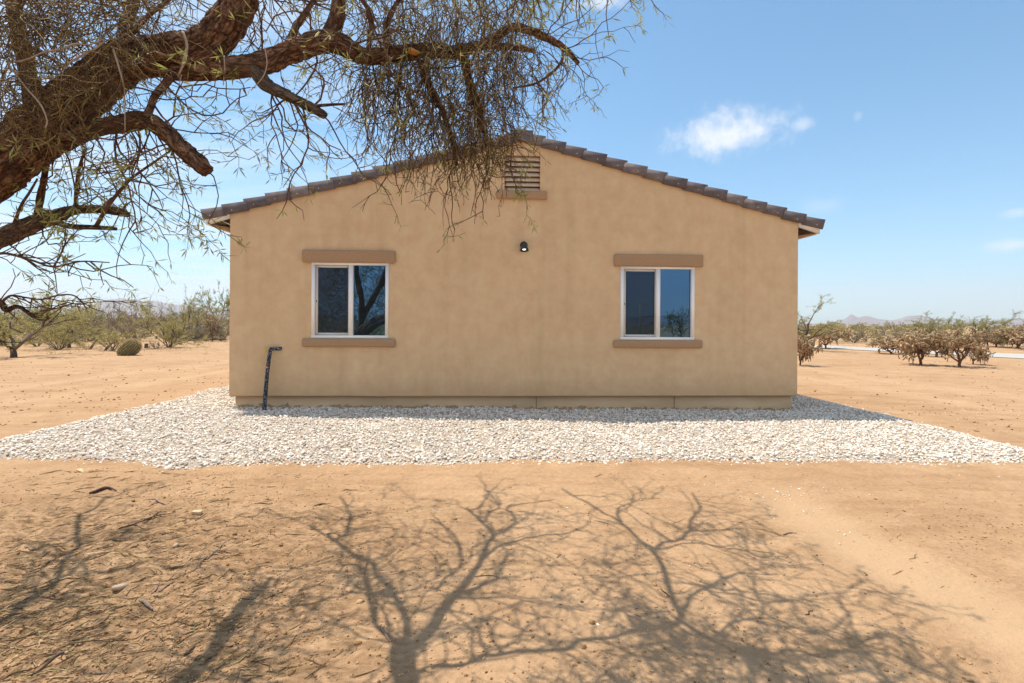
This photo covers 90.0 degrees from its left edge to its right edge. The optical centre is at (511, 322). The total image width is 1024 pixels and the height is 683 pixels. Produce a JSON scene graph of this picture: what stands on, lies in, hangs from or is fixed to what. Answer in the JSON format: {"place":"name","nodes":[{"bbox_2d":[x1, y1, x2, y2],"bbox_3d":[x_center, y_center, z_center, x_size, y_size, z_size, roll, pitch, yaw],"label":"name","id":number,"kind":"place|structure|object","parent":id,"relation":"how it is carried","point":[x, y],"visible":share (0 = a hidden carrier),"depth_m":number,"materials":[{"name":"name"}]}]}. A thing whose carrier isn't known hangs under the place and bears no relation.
{"place":"outdoors","nodes":[
{"label":"outdoors","id":0,"kind":"place"},
{"bbox_2d":[147,341,165,348],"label":"grey bush","id":1,"kind":"object","parent":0,"point":[152,344],"visible":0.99,"depth_m":24.84,"materials":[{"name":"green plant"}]},
{"bbox_2d":[0,324,1023,682],"bbox_3d":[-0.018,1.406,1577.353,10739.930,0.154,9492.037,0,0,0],"label":"ground","id":2,"kind":"structure","parent":0,"point":[968,616],"depth_m":3.17,"materials":[{"name":"beige soil"}]},
{"bbox_2d":[0,303,56,343],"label":"desert tree","id":3,"kind":"object","parent":2,"relation":"on","point":[1,315],"visible":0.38,"depth_m":29.50,"materials":[{"name":"green plant"}]},
{"bbox_2d":[7,326,53,346],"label":"grey bush","id":4,"kind":"object","parent":2,"relation":"on","point":[33,344],"visible":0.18,"depth_m":26.30,"materials":[{"name":"green plant"}]},
{"bbox_2d":[0,304,72,342],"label":"desert tree","id":5,"kind":"object","parent":2,"relation":"on","point":[64,316],"visible":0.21,"depth_m":31.60,"materials":[{"name":"green plant"}]},
{"bbox_2d":[22,560,50,575],"bbox_3d":[-2.669,1.385,2.865,0.026,0.029,0.182,0,0,-3],"label":"stick","id":6,"kind":"object","parent":2,"relation":"on","point":[36,568],"visible":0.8,"depth_m":2.89,"materials":[{"name":"brown wood"}]},
{"bbox_2d":[27,651,70,676],"bbox_3d":[-1.862,1.367,2.062,0.025,0.030,0.148,0,0,23],"label":"stick","id":7,"kind":"object","parent":2,"relation":"on","point":[50,660],"visible":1,"depth_m":2.06,"materials":[{"name":"grey wood"}]},
{"bbox_2d":[2,308,97,349],"bbox_3d":[-21.476,0.420,24.138,3.308,2.220,3.777,0,0,26],"label":"desert bush","id":8,"kind":"object","parent":2,"relation":"on","point":[62,343],"visible":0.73,"depth_m":23.89,"materials":[{"name":"green plant"}]},
{"bbox_2d":[0,292,106,357],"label":"palo verde","id":9,"kind":"object","parent":2,"relation":"on","point":[5,332],"visible":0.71,"depth_m":18.80,"materials":[{"name":"green plant"}]},
{"bbox_2d":[9,297,138,337],"bbox_3d":[-28.847,0.301,33.979,5.340,3.744,7.449,0,0,40],"label":"desert tree","id":10,"kind":"object","parent":2,"relation":"on","point":[33,309],"visible":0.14,"depth_m":33.33,"materials":[{"name":"green plant"}]},
{"bbox_2d":[41,305,107,347],"bbox_3d":[-22.214,0.176,25.888,2.806,2.377,3.584,0,0,-30],"label":"palo verde","id":11,"kind":"object","parent":2,"relation":"on","point":[81,332],"visible":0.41,"depth_m":25.81,"materials":[{"name":"green plant"}]},
{"bbox_2d":[63,667,122,673],"bbox_3d":[-1.666,1.385,2.038,0.257,0.018,0.029,0,0,0],"label":"stick","id":12,"kind":"object","parent":2,"relation":"on","point":[96,673],"visible":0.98,"depth_m":2.03,"materials":[{"name":"grey wood"}]},
{"bbox_2d":[77,320,109,340],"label":"grey bush","id":13,"kind":"object","parent":2,"relation":"on","point":[96,331],"visible":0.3,"depth_m":33.75,"materials":[{"name":"green plant"}]},
{"bbox_2d":[86,551,104,555],"bbox_3d":[-2.495,1.380,3.054,0.105,0.032,0.058,-4,-12,8],"label":"wood wedge","id":14,"kind":"object","parent":2,"relation":"on","point":[93,553],"visible":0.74,"depth_m":3.04,"materials":[{"name":"beige wood"}]},
{"bbox_2d":[89,486,116,493],"bbox_3d":[-3.340,1.363,4.180,0.178,0.034,0.091,0,0,-40],"label":"stick","id":15,"kind":"object","parent":2,"relation":"on","point":[100,489],"visible":0.99,"depth_m":4.19,"materials":[{"name":"brown wood"}]},
{"bbox_2d":[67,302,141,338],"bbox_3d":[-28.878,0.230,35.858,4.465,3.430,3.719,0,0,26],"label":"desert tree","id":16,"kind":"object","parent":2,"relation":"on","point":[104,316],"visible":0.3,"depth_m":36.08,"materials":[{"name":"green plant"}]},
{"bbox_2d":[77,320,146,350],"bbox_3d":[-18.245,0.611,23.243,2.905,1.536,2.411,0,0,-9],"label":"desert bush","id":17,"kind":"object","parent":2,"relation":"on","point":[114,338],"visible":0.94,"depth_m":23.30,"materials":[{"name":"green plant"}]},
{"bbox_2d":[111,582,129,590],"bbox_3d":[-2.065,1.395,2.708,0.085,0.037,0.056,0,0,-35],"label":"stone","id":18,"kind":"object","parent":2,"relation":"on","point":[118,587],"visible":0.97,"depth_m":2.69,"materials":[{"name":"beige stone"}]},
{"bbox_2d":[82,293,163,338],"bbox_3d":[-29.480,-0.200,38.103,6.171,4.084,4.304,0,0,-13],"label":"bare bush","id":19,"kind":"object","parent":2,"relation":"on","point":[112,315],"visible":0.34,"depth_m":37.82,"materials":[{"name":"brown plant"}]},
{"bbox_2d":[116,338,142,355],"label":"barrel cactus","id":20,"kind":"object","parent":2,"relation":"on","point":[131,346],"visible":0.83,"depth_m":19.78,"materials":[{"name":"green plant"}]},
{"bbox_2d":[113,325,148,339],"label":"grey bush","id":21,"kind":"object","parent":2,"relation":"on","point":[139,336],"visible":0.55,"depth_m":34.10,"materials":[{"name":"green plant"}]},
{"bbox_2d":[85,286,187,338],"bbox_3d":[-25.721,-0.228,33.991,5.962,4.659,6.981,0,0,-17],"label":"bare bush","id":22,"kind":"object","parent":2,"relation":"on","point":[130,320],"visible":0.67,"depth_m":33.91,"materials":[{"name":"plant"}]},
{"bbox_2d":[118,511,171,528],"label":"branch","id":23,"kind":"object","parent":2,"relation":"on","point":[143,520],"visible":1,"depth_m":3.53,"materials":[{"name":"wood"}]},
{"bbox_2d":[139,598,153,609],"bbox_3d":[-1.788,1.371,2.502,0.133,0.024,0.021,0,0,35],"label":"stick","id":24,"kind":"object","parent":2,"relation":"on","point":[146,603],"visible":1,"depth_m":2.49,"materials":[{"name":"beige wood"}]},
{"bbox_2d":[119,303,219,347],"bbox_3d":[-16.959,0.194,25.911,3.765,2.564,4.245,0,0,-20],"label":"desert bush","id":25,"kind":"object","parent":2,"relation":"on","point":[175,335],"visible":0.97,"depth_m":26.12,"materials":[{"name":"green plant"}]},
{"bbox_2d":[141,299,197,334],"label":"bare bush","id":26,"kind":"object","parent":2,"relation":"on","point":[169,315],"visible":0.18,"depth_m":43.38,"materials":[{"name":"plant"}]},
{"bbox_2d":[150,297,229,330],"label":"desert tree","id":27,"kind":"object","parent":2,"relation":"on","point":[218,311],"visible":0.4,"depth_m":43.41,"materials":[{"name":"green plant"}]},
{"bbox_2d":[160,298,223,331],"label":"palo verde","id":28,"kind":"object","parent":2,"relation":"on","point":[189,310],"visible":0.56,"depth_m":41.12,"materials":[{"name":"green plant"}]},
{"bbox_2d":[191,510,202,514],"bbox_3d":[-2.272,1.370,3.693,0.064,0.033,0.044,4,-1,-10],"label":"wood block","id":29,"kind":"object","parent":2,"relation":"on","point":[196,512],"depth_m":3.68,"materials":[{"name":"beige wood"}]},
{"bbox_2d":[188,318,214,340],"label":"grey bush","id":30,"kind":"object","parent":2,"relation":"on","point":[197,334],"visible":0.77,"depth_m":34.66,"materials":[{"name":"green plant"}]},
{"bbox_2d":[179,324,226,340],"bbox_3d":[-22.389,0.593,36.723,4.481,1.381,2.764,0,0,-10],"label":"brush pile","id":31,"kind":"object","parent":2,"relation":"on","point":[189,339],"visible":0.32,"depth_m":36.32,"materials":[{"name":"brown plant"}]},
{"bbox_2d":[184,281,229,331],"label":"desert tree","id":32,"kind":"object","parent":2,"relation":"on","point":[210,299],"visible":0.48,"depth_m":51.30,"materials":[{"name":"green plant"}]},
{"bbox_2d":[204,313,223,340],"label":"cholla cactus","id":33,"kind":"object","parent":2,"relation":"on","point":[213,324],"visible":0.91,"depth_m":34.77,"materials":[{"name":"beige plant"}]},
{"bbox_2d":[193,537,235,570],"bbox_3d":[-1.735,1.373,3.066,0.125,0.028,0.492,0,0,-7],"label":"branch","id":34,"kind":"object","parent":2,"relation":"on","point":[213,553],"visible":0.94,"depth_m":3.07,"materials":[{"name":"wood"}]},
{"bbox_2d":[200,320,229,340],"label":"grey bush","id":35,"kind":"object","parent":2,"relation":"on","point":[223,332],"visible":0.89,"depth_m":34.81,"materials":[{"name":"green plant"}]},
{"bbox_2d":[0,0,673,322],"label":"mesquite tree","id":36,"kind":"object","parent":2,"relation":"on","point":[226,23],"visible":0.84,"depth_m":2.08,"materials":[{"name":"brown plant"}]},
{"bbox_2d":[0,0,212,189],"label":"mistletoe clump","id":37,"kind":"object","parent":36,"relation":"attached to","point":[40,16],"visible":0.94,"depth_m":1.83,"materials":[{"name":"brown plant"}]},
{"bbox_2d":[300,0,588,216],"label":"mistletoe clump","id":38,"kind":"object","parent":36,"relation":"hanging from","point":[452,109],"visible":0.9,"depth_m":2.31,"materials":[{"name":"plant"}]},
{"bbox_2d":[379,626,389,641],"bbox_3d":[-0.567,1.392,2.293,0.014,0.012,0.129,0,0,-33],"label":"stick","id":39,"kind":"object","parent":2,"relation":"on","point":[383,630],"visible":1,"depth_m":2.30,"materials":[{"name":"grey wood"}]},
{"bbox_2d":[0,302,1017,341],"bbox_3d":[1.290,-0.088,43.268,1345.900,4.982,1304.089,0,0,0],"label":"distant scrub","id":40,"kind":"object","parent":2,"relation":"on","point":[222,322],"visible":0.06,"depth_m":39.94,"materials":[{"name":"plant"}]},
{"bbox_2d":[0,470,1021,682],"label":"leaf litter","id":41,"kind":"object","parent":2,"relation":"on","point":[36,632],"visible":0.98,"depth_m":2.52,"materials":[{"name":"brown plant"}]},
{"bbox_2d":[6,339,1015,354],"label":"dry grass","id":42,"kind":"structure","parent":2,"relation":"on","point":[213,349],"depth_m":24.25,"materials":[{"name":"beige plant"}]},
{"bbox_2d":[0,385,1023,471],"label":"gravel bed","id":43,"kind":"object","parent":2,"relation":"on","point":[195,463],"visible":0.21,"depth_m":6.00,"materials":[{"name":"white gravel"}]},
{"bbox_2d":[0,349,1023,682],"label":"dirt clods","id":44,"kind":"object","parent":2,"relation":"on","point":[292,671],"visible":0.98,"depth_m":2.43,"materials":[{"name":"brown soil"}]},
{"bbox_2d":[200,129,824,410],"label":"house","id":45,"kind":"structure","parent":2,"relation":"on","point":[615,283],"depth_m":8.25,"materials":[{"name":"paint"}]},
{"bbox_2d":[262,347,281,409],"bbox_3d":[-3.742,0.887,7.982,0.277,1.036,0.091,0,0,-42],"label":"water pipe","id":46,"kind":"object","parent":45,"relation":"attached to","point":[266,380],"visible":0.96,"depth_m":7.92,"materials":[{"name":"plastic"}]},
{"bbox_2d":[302,250,395,346],"bbox_3d":[-2.579,-0.383,8.128,1.460,1.530,0.130,0,0,-3],"label":"window","id":47,"kind":"structure","parent":45,"relation":"in","point":[350,288],"depth_m":8.15,"materials":[{"name":"glass"}]},
{"bbox_2d":[613,254,702,347],"bbox_3d":[2.380,-0.351,8.362,1.471,1.523,0.130,0,0,-3],"label":"window","id":48,"kind":"structure","parent":45,"relation":"in","point":[657,291],"depth_m":8.38,"materials":[{"name":"glass"}]},
{"bbox_2d":[162,400,1022,566],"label":"pebbles","id":49,"kind":"object","parent":2,"relation":"on","point":[773,488],"visible":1,"depth_m":4.38,"materials":[{"name":"stone"}]},
{"bbox_2d":[797,334,822,365],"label":"cholla cactus","id":50,"kind":"object","parent":2,"relation":"on","point":[805,349],"visible":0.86,"depth_m":17.98,"materials":[{"name":"brown plant"}]},
{"bbox_2d":[806,324,843,348],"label":"cholla cactus","id":51,"kind":"object","parent":2,"relation":"on","point":[827,337],"visible":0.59,"depth_m":30.52,"materials":[{"name":"brown plant"}]},
{"bbox_2d":[798,293,867,340],"bbox_3d":[16.135,0.042,28.545,5.706,3.342,4.467,0,0,14],"label":"palo verde","id":52,"kind":"object","parent":2,"relation":"on","point":[814,333],"visible":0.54,"depth_m":28.22,"materials":[{"name":"green plant"}]},
{"bbox_2d":[824,322,852,342],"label":"cholla cactus","id":53,"kind":"object","parent":2,"relation":"on","point":[846,333],"visible":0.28,"depth_m":39.83,"materials":[{"name":"beige plant"}]},
{"bbox_2d":[842,328,869,342],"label":"grey bush","id":54,"kind":"object","parent":2,"relation":"on","point":[861,335],"visible":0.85,"depth_m":40.32,"materials":[{"name":"green plant"}]},
{"bbox_2d":[838,324,873,341],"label":"desert bush","id":55,"kind":"object","parent":2,"relation":"on","point":[851,333],"visible":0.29,"depth_m":42.73,"materials":[{"name":"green plant"}]},
{"bbox_2d":[842,322,885,341],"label":"desert tree","id":56,"kind":"object","parent":2,"relation":"on","point":[864,329],"visible":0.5,"depth_m":43.15,"materials":[{"name":"green plant"}]},
{"bbox_2d":[867,332,883,341],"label":"desert bush","id":57,"kind":"object","parent":2,"relation":"on","point":[871,340],"visible":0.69,"depth_m":40.94,"materials":[{"name":"beige plant"}]},
{"bbox_2d":[865,323,901,340],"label":"grey bush","id":58,"kind":"object","parent":2,"relation":"on","point":[882,331],"visible":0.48,"depth_m":43.75,"materials":[{"name":"green plant"}]},
{"bbox_2d":[864,335,903,353],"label":"cholla cactus","id":59,"kind":"object","parent":2,"relation":"on","point":[882,344],"visible":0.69,"depth_m":25.91,"materials":[{"name":"brown plant"}]},
{"bbox_2d":[870,328,904,341],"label":"grey bush","id":60,"kind":"object","parent":2,"relation":"on","point":[895,334],"visible":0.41,"depth_m":40.96,"materials":[{"name":"green plant"}]},
{"bbox_2d":[893,321,922,339],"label":"desert tree","id":61,"kind":"object","parent":2,"relation":"on","point":[899,327],"visible":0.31,"depth_m":43.67,"materials":[{"name":"green plant"}]},
{"bbox_2d":[896,327,928,339],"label":"cholla cactus","id":62,"kind":"object","parent":2,"relation":"on","point":[915,329],"visible":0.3,"depth_m":31.79,"materials":[{"name":"beige plant"}]},
{"bbox_2d":[890,330,946,364],"bbox_3d":[15.127,0.925,19.096,1.772,1.394,1.757,0,0,16],"label":"cholla cactus","id":63,"kind":"object","parent":2,"relation":"on","point":[910,344],"visible":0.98,"depth_m":18.78,"materials":[{"name":"brown plant"}]},
{"bbox_2d":[907,312,971,339],"bbox_3d":[31.285,0.715,37.220,3.476,3.152,4.173,0,0,-34],"label":"desert tree","id":64,"kind":"object","parent":2,"relation":"on","point":[931,329],"visible":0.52,"depth_m":37.00,"materials":[{"name":"green plant"}]},
{"bbox_2d":[916,329,962,356],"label":"cholla cactus","id":65,"kind":"object","parent":2,"relation":"on","point":[947,336],"visible":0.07,"depth_m":23.48,"materials":[{"name":"brown plant"}]},
{"bbox_2d":[866,309,1022,345],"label":"desert tree","id":66,"kind":"object","parent":2,"relation":"on","point":[949,326],"visible":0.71,"depth_m":34.66,"materials":[{"name":"green plant"}]},
{"bbox_2d":[932,327,988,366],"bbox_3d":[15.855,0.870,18.275,1.767,1.526,1.694,0,0,41],"label":"cholla cactus","id":67,"kind":"object","parent":2,"relation":"on","point":[952,345],"visible":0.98,"depth_m":18.04,"materials":[{"name":"brown plant"}]},
{"bbox_2d":[959,339,995,363],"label":"cholla cactus","id":68,"kind":"object","parent":2,"relation":"on","point":[975,355],"visible":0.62,"depth_m":18.92,"materials":[{"name":"brown plant"}]},
{"bbox_2d":[970,327,1015,346],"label":"cholla cactus","id":69,"kind":"object","parent":2,"relation":"on","point":[996,340],"visible":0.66,"depth_m":33.96,"materials":[{"name":"brown plant"}]},
{"bbox_2d":[973,314,1017,346],"bbox_3d":[33.275,0.824,35.257,3.571,2.817,2.974,0,0,-32],"label":"desert tree","id":70,"kind":"object","parent":2,"relation":"on","point":[985,327],"visible":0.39,"depth_m":35.12,"materials":[{"name":"green plant"}]},
{"bbox_2d":[993,324,1023,347],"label":"cholla cactus","id":71,"kind":"object","parent":2,"relation":"on","point":[1010,331],"visible":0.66,"depth_m":32.53,"materials":[{"name":"brown plant"}]},
{"bbox_2d":[1008,330,1023,347],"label":"cholla cactus","id":72,"kind":"object","parent":2,"relation":"on","point":[1020,336],"visible":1,"depth_m":30.59,"materials":[{"name":"brown plant"}]},
{"bbox_2d":[0,298,1023,325],"bbox_3d":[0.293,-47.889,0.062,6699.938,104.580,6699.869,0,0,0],"label":"mountains","id":73,"kind":"structure","parent":0,"point":[851,319],"depth_m":2132.22,"materials":[{"name":"stone"}]},
{"bbox_2d":[0,0,1023,323],"label":"sky","id":74,"kind":"structure","parent":0,"point":[898,125],"materials":[{"name":"blue"}]},
{"bbox_2d":[814,345,1023,357],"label":"gravel path","id":75,"kind":"structure","parent":0,"point":[1008,355],"depth_m":27.37,"materials":[{"name":"white gravel"}]}
]}

